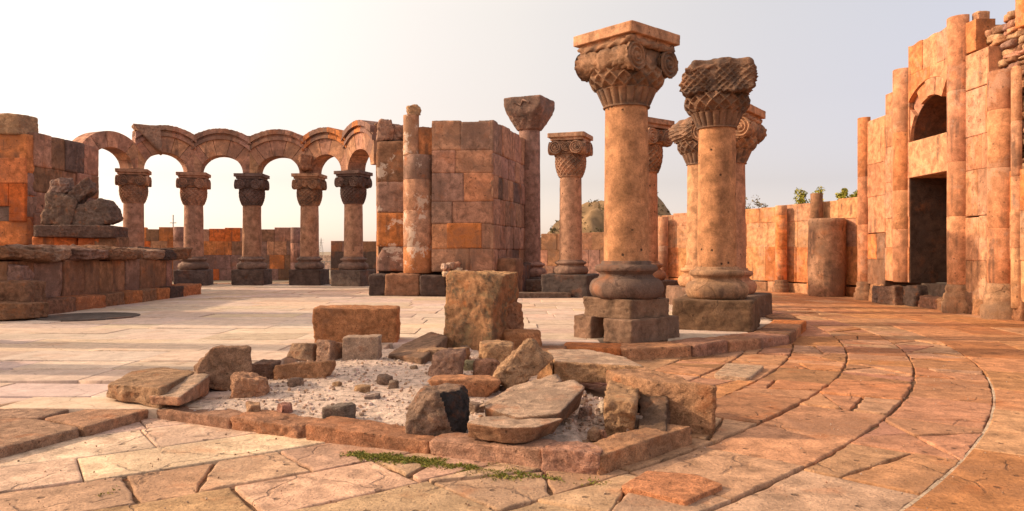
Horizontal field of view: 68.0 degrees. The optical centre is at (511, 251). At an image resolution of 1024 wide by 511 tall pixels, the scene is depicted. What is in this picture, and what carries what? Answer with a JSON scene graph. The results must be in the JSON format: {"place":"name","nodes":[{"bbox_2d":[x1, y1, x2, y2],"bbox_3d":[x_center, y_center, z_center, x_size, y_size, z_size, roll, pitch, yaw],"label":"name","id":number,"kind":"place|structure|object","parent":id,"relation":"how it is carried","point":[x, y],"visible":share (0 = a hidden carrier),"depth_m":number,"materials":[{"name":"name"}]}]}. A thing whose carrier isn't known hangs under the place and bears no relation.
{"place":"outdoors","nodes":[
{"label":"outdoors","id":0,"kind":"place"},
{"bbox_2d":[0,132,98,245],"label":"pier","id":1,"kind":"structure","parent":0,"point":[33,165],"depth_m":25.20,"materials":[{"name":"brown stone"}]},
{"bbox_2d":[0,113,38,134],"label":"cap stone","id":2,"kind":"object","parent":1,"relation":"on","point":[13,124],"visible":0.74,"depth_m":24.91,"materials":[{"name":"beige stone"}]},
{"bbox_2d":[144,227,299,280],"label":"ring wall","id":3,"kind":"structure","parent":0,"point":[280,250],"depth_m":43.78,"materials":[{"name":"orange stone"}]},
{"bbox_2d":[319,255,330,268],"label":"wall","id":4,"kind":"structure","parent":0,"point":[326,258],"depth_m":69.99,"materials":[{"name":"beige stone"}]},
{"bbox_2d":[0,283,771,442],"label":"floor","id":5,"kind":"structure","parent":0,"point":[73,366],"depth_m":13.17,"materials":[{"name":"stone"}]},
{"bbox_2d":[7,264,34,280],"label":"step block","id":6,"kind":"structure","parent":5,"relation":"on","point":[19,272],"depth_m":16.51,"materials":[{"name":"brown stone"}]},
{"bbox_2d":[0,280,46,301],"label":"step block","id":7,"kind":"structure","parent":5,"relation":"on","point":[23,290],"depth_m":16.15,"materials":[{"name":"brown stone"}]},
{"bbox_2d":[0,301,48,320],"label":"step block","id":8,"kind":"structure","parent":5,"relation":"on","point":[12,310],"depth_m":15.51,"materials":[{"name":"brown stone"}]},
{"bbox_2d":[0,418,78,457],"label":"step stone","id":9,"kind":"object","parent":5,"relation":"on","point":[19,435],"visible":0.82,"depth_m":6.29,"materials":[{"name":"beige stone"}]},
{"bbox_2d":[33,312,140,321],"bbox_3d":[-9.216,1.415,16.519,2.041,0.038,2.039,0,0,0],"label":"floor disc","id":10,"kind":"object","parent":5,"relation":"on","point":[94,316],"visible":0.92,"depth_m":16.50,"materials":[{"name":"grey stone"}]},
{"bbox_2d":[0,244,201,314],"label":"podium","id":11,"kind":"object","parent":5,"relation":"on","point":[78,277],"visible":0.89,"depth_m":19.72,"materials":[{"name":"brown stone"}]},
{"bbox_2d":[32,225,128,246],"bbox_3d":[-13.719,-0.393,24.151,2.708,0.888,1.153,0,0,0],"label":"pedestal","id":12,"kind":"object","parent":11,"relation":"on","point":[105,235],"visible":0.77,"depth_m":23.66,"materials":[{"name":"brown stone"}]},
{"bbox_2d":[40,192,80,224],"bbox_3d":[-14.287,-1.306,24.238,1.202,1.187,0.996,0,0,0],"label":"carved fragment","id":13,"kind":"object","parent":12,"relation":"on","point":[59,208],"visible":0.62,"depth_m":23.82,"materials":[{"name":"brown stone"}]},
{"bbox_2d":[47,177,74,193],"bbox_3d":[-14.402,-2.033,24.200,0.803,0.660,0.587,0,0,0],"label":"carved fragment","id":14,"kind":"object","parent":13,"relation":"on","point":[62,185],"visible":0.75,"depth_m":23.96,"materials":[{"name":"brown stone"}]},
{"bbox_2d":[72,198,123,225],"bbox_3d":[-13.257,-1.136,24.212,1.496,1.104,0.903,0,0,0],"label":"carved fragment","id":15,"kind":"object","parent":12,"relation":"on","point":[101,211],"visible":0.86,"depth_m":23.86,"materials":[{"name":"brown stone"}]},
{"bbox_2d":[66,177,97,203],"bbox_3d":[-13.759,-1.850,24.188,0.975,1.022,0.599,0,0,0],"label":"carved fragment","id":16,"kind":"object","parent":15,"relation":"on","point":[83,191],"visible":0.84,"depth_m":24.03,"materials":[{"name":"brown stone"}]},
{"bbox_2d":[115,168,151,246],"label":"column","id":17,"kind":"structure","parent":5,"relation":"on","point":[133,184],"depth_m":30.53,"materials":[{"name":"brown stone"}]},
{"bbox_2d":[106,367,193,408],"bbox_3d":[-3.753,1.385,7.884,0.894,0.222,1.398,0,0,0],"label":"broken slab","id":18,"kind":"object","parent":5,"relation":"on","point":[140,386],"depth_m":7.50,"materials":[{"name":"beige stone"}]},
{"bbox_2d":[149,370,209,405],"bbox_3d":[-3.321,1.394,7.663,0.461,0.241,1.315,0,0,-12],"label":"broken slab","id":19,"kind":"object","parent":5,"relation":"on","point":[195,385],"depth_m":7.38,"materials":[{"name":"beige stone"}]},
{"bbox_2d":[174,172,213,285],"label":"column","id":20,"kind":"structure","parent":5,"relation":"on","point":[194,187],"depth_m":31.81,"materials":[{"name":"brown stone"}]},
{"bbox_2d":[72,120,377,173],"bbox_3d":[-10.711,-4.272,30.800,12.297,1.852,4.740,0,0,0],"label":"arcade","id":21,"kind":"object","parent":20,"relation":"on","point":[352,145],"visible":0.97,"depth_m":31.68},
{"bbox_2d":[194,345,251,390],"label":"rubble stone","id":22,"kind":"object","parent":5,"relation":"on","point":[220,364],"visible":0.66,"depth_m":8.05,"materials":[{"name":"brown stone"}]},
{"bbox_2d":[229,371,269,398],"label":"rubble stone","id":23,"kind":"object","parent":5,"relation":"on","point":[247,384],"visible":0.76,"depth_m":7.62,"materials":[{"name":"brown stone"}]},
{"bbox_2d":[231,173,271,284],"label":"column","id":24,"kind":"structure","parent":5,"relation":"on","point":[251,266],"depth_m":32.31,"materials":[{"name":"brown stone"}]},
{"bbox_2d":[287,377,303,386],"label":"rubble stone","id":25,"kind":"object","parent":5,"relation":"on","point":[295,381],"visible":0.63,"depth_m":8.18,"materials":[{"name":"brown stone"}]},
{"bbox_2d":[287,343,316,360],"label":"rubble stone","id":26,"kind":"object","parent":5,"relation":"on","point":[303,351],"visible":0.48,"depth_m":10.02,"materials":[{"name":"brown stone"}]},
{"bbox_2d":[273,360,335,379],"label":"rubble stone","id":27,"kind":"object","parent":5,"relation":"on","point":[316,369],"visible":0.77,"depth_m":8.67,"materials":[{"name":"brown stone"}]},
{"bbox_2d":[289,173,329,284],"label":"column","id":28,"kind":"structure","parent":5,"relation":"on","point":[309,269],"depth_m":32.31,"materials":[{"name":"brown stone"}]},
{"bbox_2d":[316,339,341,360],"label":"rubble stone","id":29,"kind":"object","parent":5,"relation":"on","point":[326,350],"visible":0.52,"depth_m":9.95,"materials":[{"name":"brown stone"}]},
{"bbox_2d":[332,381,341,386],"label":"rubble stone","id":30,"kind":"object","parent":5,"relation":"on","point":[337,383],"visible":0.63,"depth_m":8.16,"materials":[{"name":"beige stone"}]},
{"bbox_2d":[331,170,374,286],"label":"column","id":31,"kind":"structure","parent":5,"relation":"on","point":[353,265],"depth_m":31.21,"materials":[{"name":"brown stone"}]},
{"bbox_2d":[312,305,400,342],"bbox_3d":[-2.471,1.181,12.168,1.339,0.632,0.797,0,0,-6],"label":"block","id":32,"kind":"object","parent":5,"relation":"on","point":[337,323],"depth_m":11.81,"materials":[{"name":"brown stone"}]},
{"bbox_2d":[342,334,381,360],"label":"rubble stone","id":33,"kind":"object","parent":5,"relation":"on","point":[364,347],"visible":0.76,"depth_m":9.94,"materials":[{"name":"grey stone"}]},
{"bbox_2d":[354,384,370,392],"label":"rubble stone","id":34,"kind":"object","parent":5,"relation":"on","point":[363,388],"visible":0.59,"depth_m":7.87,"materials":[{"name":"beige stone"}]},
{"bbox_2d":[306,416,434,453],"bbox_3d":[-1.134,1.575,6.348,1.197,0.256,0.396,0,0,22],"label":"kerb stone","id":35,"kind":"object","parent":5,"relation":"on","point":[351,431],"visible":0.6,"depth_m":6.24,"materials":[{"name":"brown stone"}]},
{"bbox_2d":[364,393,380,399],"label":"rubble stone","id":36,"kind":"object","parent":5,"relation":"on","point":[373,396],"visible":0.48,"depth_m":7.45,"materials":[{"name":"stone"}]},
{"bbox_2d":[376,374,392,384],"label":"rubble stone","id":37,"kind":"object","parent":5,"relation":"on","point":[383,379],"visible":0.59,"depth_m":8.32,"materials":[{"name":"brown stone"}]},
{"bbox_2d":[388,332,447,364],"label":"broken slab","id":38,"kind":"structure","parent":5,"relation":"on","point":[407,352],"depth_m":10.39,"materials":[{"name":"brown stone"}]},
{"bbox_2d":[405,383,469,435],"bbox_3d":[-0.625,1.342,6.364,0.538,0.421,0.456,0,0,0],"label":"rubble stone","id":39,"kind":"object","parent":5,"relation":"on","point":[437,410],"visible":0.88,"depth_m":6.18,"materials":[{"name":"brown stone"}]},
{"bbox_2d":[417,347,470,361],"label":"rubble stone","id":40,"kind":"object","parent":5,"relation":"on","point":[432,350],"visible":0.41,"depth_m":9.95,"materials":[{"name":"beige stone"}]},
{"bbox_2d":[428,348,465,376],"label":"rubble stone","id":41,"kind":"object","parent":5,"relation":"on","point":[448,361],"visible":0.64,"depth_m":8.67,"materials":[{"name":"stone"}]},
{"bbox_2d":[368,104,530,295],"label":"pier","id":42,"kind":"structure","parent":5,"relation":"on","point":[450,191],"depth_m":24.54,"materials":[{"name":"brown stone"}]},
{"bbox_2d":[441,261,467,276],"bbox_3d":[-1.755,0.556,23.938,0.981,0.507,0.530,0,0,0],"label":"rubble heap","id":43,"kind":"object","parent":42,"relation":"on","point":[447,267],"visible":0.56,"depth_m":23.84,"materials":[{"name":"beige stone"}]},
{"bbox_2d":[428,374,500,396],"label":"rubble stone","id":44,"kind":"object","parent":5,"relation":"on","point":[481,385],"visible":0.54,"depth_m":7.60,"materials":[{"name":"brown stone"}]},
{"bbox_2d":[464,360,473,370],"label":"rubble stone","id":45,"kind":"object","parent":5,"relation":"on","point":[468,364],"visible":0.4,"depth_m":9.27,"materials":[{"name":"stone"}]},
{"bbox_2d":[469,401,484,412],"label":"rubble stone","id":46,"kind":"object","parent":5,"relation":"on","point":[474,406],"visible":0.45,"depth_m":6.98,"materials":[{"name":"brown stone"}]},
{"bbox_2d":[443,270,518,350],"bbox_3d":[-0.458,0.900,11.594,0.896,1.247,0.933,0,0,27],"label":"upright block","id":47,"kind":"object","parent":5,"relation":"on","point":[476,307],"depth_m":11.23,"materials":[{"name":"brown stone"}]},
{"bbox_2d":[473,358,499,375],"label":"rubble stone","id":48,"kind":"object","parent":5,"relation":"on","point":[486,366],"visible":0.57,"depth_m":8.67,"materials":[{"name":"brown stone"}]},
{"bbox_2d":[478,340,513,363],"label":"rubble stone","id":49,"kind":"object","parent":5,"relation":"on","point":[500,351],"visible":0.56,"depth_m":9.73,"materials":[{"name":"stone"}]},
{"bbox_2d":[506,302,523,328],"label":"rubble stone","id":50,"kind":"object","parent":5,"relation":"on","point":[514,318],"visible":0.32,"depth_m":11.45,"materials":[{"name":"brown stone"}]},
{"bbox_2d":[504,95,554,278],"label":"column","id":51,"kind":"structure","parent":5,"relation":"on","point":[529,116],"depth_m":28.20,"materials":[{"name":"brown stone"}]},
{"bbox_2d":[519,292,570,297],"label":"step stone","id":52,"kind":"object","parent":5,"relation":"on","point":[544,295],"visible":0.54,"depth_m":23.21,"materials":[{"name":"brown stone"}]},
{"bbox_2d":[541,131,598,297],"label":"column","id":53,"kind":"structure","parent":5,"relation":"on","point":[570,152],"depth_m":23.84,"materials":[{"name":"brown stone"}]},
{"bbox_2d":[587,426,600,441],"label":"rubble stone","id":54,"kind":"object","parent":5,"relation":"on","point":[593,435],"visible":0.98,"depth_m":6.13,"materials":[{"name":"brown stone"}]},
{"bbox_2d":[599,429,606,438],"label":"rubble stone","id":55,"kind":"object","parent":5,"relation":"on","point":[603,434],"visible":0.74,"depth_m":6.12,"materials":[{"name":"brown stone"}]},
{"bbox_2d":[604,380,639,435],"bbox_3d":[1.001,1.390,6.857,0.323,0.355,1.211,0,0,11],"label":"broken block","id":56,"kind":"object","parent":5,"relation":"on","point":[621,408],"depth_m":6.33,"materials":[{"name":"brown stone"}]},
{"bbox_2d":[573,20,679,342],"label":"column","id":57,"kind":"structure","parent":5,"relation":"on","point":[626,69],"depth_m":12.25,"materials":[{"name":"beige stone"}]},
{"bbox_2d":[635,415,642,429],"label":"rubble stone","id":58,"kind":"object","parent":5,"relation":"on","point":[638,417],"visible":0.16,"depth_m":6.42,"materials":[{"name":"brown stone"}]},
{"bbox_2d":[606,367,716,438],"bbox_3d":[1.340,1.425,6.952,0.442,0.579,1.184,0,0,-25],"label":"corner block","id":59,"kind":"object","parent":5,"relation":"on","point":[693,405],"depth_m":6.65,"materials":[{"name":"brown stone"}]},
{"bbox_2d":[648,117,678,297],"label":"column","id":60,"kind":"structure","parent":5,"relation":"on","point":[658,136],"depth_m":21.66,"materials":[{"name":"brown stone"}]},
{"bbox_2d":[665,116,697,304],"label":"column","id":61,"kind":"structure","parent":5,"relation":"on","point":[681,137],"depth_m":19.87,"materials":[{"name":"stone"}]},
{"bbox_2d":[672,57,759,332],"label":"column","id":62,"kind":"structure","parent":5,"relation":"on","point":[715,92],"depth_m":13.94,"materials":[{"name":"stone"}]},
{"bbox_2d":[684,104,772,317],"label":"column","id":63,"kind":"structure","parent":5,"relation":"on","point":[751,130],"depth_m":16.56,"materials":[{"name":"stone"}]},
{"bbox_2d":[193,348,604,442],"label":"gravel","id":64,"kind":"structure","parent":0,"point":[311,397],"depth_m":7.62,"materials":[{"name":"grey gravel"}]},
{"bbox_2d":[245,401,260,411],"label":"rubble stone","id":65,"kind":"object","parent":64,"relation":"on","point":[251,406],"visible":0.65,"depth_m":6.97,"materials":[{"name":"brown stone"}]},
{"bbox_2d":[252,359,280,379],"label":"rubble stone","id":66,"kind":"object","parent":64,"relation":"on","point":[264,367],"visible":0.56,"depth_m":8.74,"materials":[{"name":"brown stone"}]},
{"bbox_2d":[277,402,292,413],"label":"rubble stone","id":67,"kind":"object","parent":64,"relation":"on","point":[284,407],"visible":0.64,"depth_m":6.99,"materials":[{"name":"stone"}]},
{"bbox_2d":[322,402,355,418],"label":"rubble stone","id":68,"kind":"object","parent":64,"relation":"on","point":[342,409],"visible":0.7,"depth_m":6.70,"materials":[{"name":"stone"}]},
{"bbox_2d":[388,380,398,388],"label":"rubble stone","id":69,"kind":"object","parent":64,"relation":"on","point":[393,384],"visible":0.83,"depth_m":8.16,"materials":[{"name":"brown stone"}]},
{"bbox_2d":[479,374,562,407],"bbox_3d":[0.107,1.323,7.189,0.316,0.170,1.225,0,0,41],"label":"thin slab","id":70,"kind":"object","parent":64,"relation":"on","point":[532,385],"depth_m":7.24,"materials":[{"name":"beige stone"}]},
{"bbox_2d":[502,329,541,349],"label":"rubble stone","id":71,"kind":"object","parent":64,"relation":"on","point":[517,337],"visible":0.63,"depth_m":11.15,"materials":[{"name":"brown stone"}]},
{"bbox_2d":[493,338,553,388],"bbox_3d":[0.101,1.204,8.057,0.630,0.585,0.372,0,0,-12],"label":"rubble stone","id":72,"kind":"object","parent":64,"relation":"on","point":[527,359],"visible":0.87,"depth_m":7.91,"materials":[{"name":"beige stone"}]},
{"bbox_2d":[537,361,552,378],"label":"slab","id":73,"kind":"structure","parent":64,"relation":"on","point":[547,370],"depth_m":8.32,"materials":[{"name":"orange stone"}]},
{"bbox_2d":[564,418,572,423],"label":"rubble stone","id":74,"kind":"object","parent":64,"relation":"on","point":[569,421],"visible":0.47,"depth_m":6.50,"materials":[{"name":"brown stone"}]},
{"bbox_2d":[578,406,591,418],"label":"rubble stone","id":75,"kind":"object","parent":64,"relation":"on","point":[585,411],"visible":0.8,"depth_m":6.91,"materials":[{"name":"brown stone"}]},
{"bbox_2d":[547,349,643,382],"bbox_3d":[0.883,1.313,8.530,0.963,0.288,1.433,0,0,0],"label":"slab","id":76,"kind":"object","parent":64,"relation":"on","point":[583,365],"depth_m":8.11,"materials":[{"name":"beige stone"}]},
{"bbox_2d":[597,398,603,413],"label":"rubble stone","id":77,"kind":"object","parent":64,"relation":"on","point":[600,405],"visible":0.43,"depth_m":7.20,"materials":[{"name":"beige stone"}]},
{"bbox_2d":[172,252,760,283],"bbox_3d":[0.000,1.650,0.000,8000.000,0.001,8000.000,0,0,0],"label":"ground","id":78,"kind":"structure","parent":0,"point":[273,281],"depth_m":43.38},
{"bbox_2d":[0,401,68,419],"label":"step stone","id":79,"kind":"object","parent":78,"relation":"on","point":[41,414],"visible":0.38,"depth_m":7.03,"materials":[{"name":"beige stone"}]},
{"bbox_2d":[45,409,147,436],"bbox_3d":[-3.754,1.590,7.077,0.663,0.199,0.987,0,0,24],"label":"step stone","id":80,"kind":"object","parent":78,"relation":"on","point":[88,422],"visible":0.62,"depth_m":6.84,"materials":[{"name":"beige stone"}]},
{"bbox_2d":[156,405,242,428],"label":"kerb stone","id":81,"kind":"object","parent":78,"relation":"on","point":[205,417],"visible":0.29,"depth_m":7.00,"materials":[{"name":"brown stone"}]},
{"bbox_2d":[230,409,322,438],"bbox_3d":[-2.048,1.578,6.730,0.906,0.244,0.382,0,0,24],"label":"kerb stone","id":82,"kind":"object","parent":78,"relation":"on","point":[269,422],"visible":0.48,"depth_m":6.66,"materials":[{"name":"brown stone"}]},
{"bbox_2d":[321,261,330,277],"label":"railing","id":83,"kind":"object","parent":78,"relation":"on","point":[330,266],"visible":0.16,"depth_m":46.98,"materials":[{"name":"metal"}]},
{"bbox_2d":[429,432,555,471],"bbox_3d":[-0.153,1.571,5.888,0.994,0.256,0.333,0,0,24],"label":"kerb stone","id":84,"kind":"object","parent":78,"relation":"on","point":[459,445],"visible":0.42,"depth_m":5.76,"materials":[{"name":"brown stone"}]},
{"bbox_2d":[467,415,562,443],"bbox_3d":[0.027,1.378,5.891,0.748,0.142,0.470,0,0,0],"label":"flat slab","id":85,"kind":"object","parent":84,"relation":"on","point":[503,429],"depth_m":5.77,"materials":[{"name":"brown stone"}]},
{"bbox_2d":[485,380,584,420],"bbox_3d":[0.352,1.333,6.539,0.704,0.242,1.286,0,0,42],"label":"flat slab","id":86,"kind":"object","parent":85,"relation":"on","point":[562,400],"depth_m":6.41,"materials":[{"name":"brown stone"}]},
{"bbox_2d":[541,441,602,474],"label":"kerb stone","id":87,"kind":"object","parent":78,"relation":"on","point":[575,457],"visible":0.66,"depth_m":5.48,"materials":[{"name":"brown stone"}]},
{"bbox_2d":[541,232,603,274],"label":"ring wall","id":88,"kind":"structure","parent":78,"relation":"on","point":[592,249],"depth_m":38.71,"materials":[{"name":"orange stone"}]},
{"bbox_2d":[591,424,691,474],"bbox_3d":[0.961,1.557,5.911,1.221,0.276,0.305,0,0,-44],"label":"kerb stone","id":89,"kind":"object","parent":78,"relation":"on","point":[621,450],"visible":0.67,"depth_m":5.80,"materials":[{"name":"brown stone"}]},
{"bbox_2d":[746,195,767,208],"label":"tree","id":90,"kind":"object","parent":78,"relation":"on","point":[758,202],"visible":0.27,"depth_m":49.87,"materials":[{"name":"green plant"}]},
{"bbox_2d":[794,186,823,203],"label":"tree","id":91,"kind":"object","parent":78,"relation":"on","point":[802,198],"visible":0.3,"depth_m":43.97,"materials":[{"name":"green plant"}]},
{"bbox_2d":[835,188,856,200],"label":"tree","id":92,"kind":"object","parent":78,"relation":"on","point":[843,193],"visible":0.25,"depth_m":41.91,"materials":[{"name":"green plant"}]},
{"bbox_2d":[854,0,1023,320],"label":"doorway ruin","id":93,"kind":"object","parent":78,"relation":"on","point":[940,184],"visible":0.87,"depth_m":19.59,"materials":[{"name":"stone"}]},
{"bbox_2d":[0,0,1014,251],"label":"sky","id":94,"kind":"structure","parent":0,"point":[77,67],"materials":[{"name":"white"}]},
{"bbox_2d":[214,283,806,360],"bbox_3d":[-3.830,1.529,24.440,14.737,0.292,28.536,0,0,-43],"label":"stylobate","id":95,"kind":"object","parent":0,"point":[781,328],"visible":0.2,"depth_m":11.79,"materials":[{"name":"brown stone"}]},
{"bbox_2d":[526,279,541,290],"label":"step stone","id":96,"kind":"object","parent":95,"relation":"on","point":[533,284],"visible":0.21,"depth_m":26.89,"materials":[{"name":"brown stone"}]},
{"bbox_2d":[0,279,1023,510],"bbox_3d":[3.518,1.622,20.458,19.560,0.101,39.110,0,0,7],"label":"paving","id":97,"kind":"structure","parent":0,"point":[173,477],"depth_m":5.93,"materials":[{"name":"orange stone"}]},
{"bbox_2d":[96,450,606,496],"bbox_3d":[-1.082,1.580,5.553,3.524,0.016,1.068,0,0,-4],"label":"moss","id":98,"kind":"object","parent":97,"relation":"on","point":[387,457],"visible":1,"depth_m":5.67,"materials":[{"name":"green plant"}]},
{"bbox_2d":[331,241,375,272],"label":"dark wall","id":99,"kind":"structure","parent":97,"relation":"on","point":[337,250],"depth_m":40.95,"materials":[{"name":"brown stone"}]},
{"bbox_2d":[9,346,1019,510],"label":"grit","id":100,"kind":"object","parent":97,"relation":"on","point":[592,473],"visible":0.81,"depth_m":5.71,"materials":[{"name":"brown gravel"}]},
{"bbox_2d":[622,471,721,505],"bbox_3d":[1.070,1.593,5.077,0.554,0.102,0.557,0,0,40],"label":"flat stone","id":101,"kind":"object","parent":97,"relation":"on","point":[684,489],"visible":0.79,"depth_m":4.99,"materials":[{"name":"orange stone"}]},
{"bbox_2d":[714,363,763,380],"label":"paving slab","id":102,"kind":"structure","parent":97,"relation":"on","point":[733,371],"depth_m":9.81,"materials":[{"name":"beige stone"}]},
{"bbox_2d":[658,193,857,296],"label":"ring wall","id":103,"kind":"structure","parent":97,"relation":"on","point":[776,247],"depth_m":29.60,"materials":[{"name":"orange stone"}]},
{"bbox_2d":[807,218,846,296],"bbox_3d":[11.232,0.220,27.079,1.288,2.800,1.283,0,0,0],"label":"column drum","id":104,"kind":"object","parent":97,"relation":"on","point":[826,262],"depth_m":26.54,"materials":[{"name":"brown stone"}]},
{"bbox_2d":[872,285,884,302],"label":"boulder","id":105,"kind":"object","parent":97,"relation":"on","point":[875,290],"visible":0.25,"depth_m":23.57,"materials":[{"name":"brown stone"}]},
{"bbox_2d":[877,285,903,304],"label":"boulder","id":106,"kind":"object","parent":97,"relation":"on","point":[891,295],"visible":0.62,"depth_m":22.57,"materials":[{"name":"brown stone"}]},
{"bbox_2d":[547,197,670,233],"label":"hill","id":107,"kind":"structure","parent":0,"point":[593,215],"depth_m":92.03,"materials":[{"name":"plant"}]},
{"bbox_2d":[550,199,669,232],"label":"scrub","id":108,"kind":"object","parent":107,"relation":"on","point":[552,230],"visible":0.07,"depth_m":92.69,"materials":[{"name":"green plant"}]},
{"bbox_2d":[638,394,669,430],"bbox_3d":[1.241,1.407,6.647,0.293,0.431,1.245,0,0,11],"label":"broken block","id":109,"kind":"object","parent":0,"point":[654,411],"depth_m":6.45,"materials":[{"name":"brown stone"}]}
]}

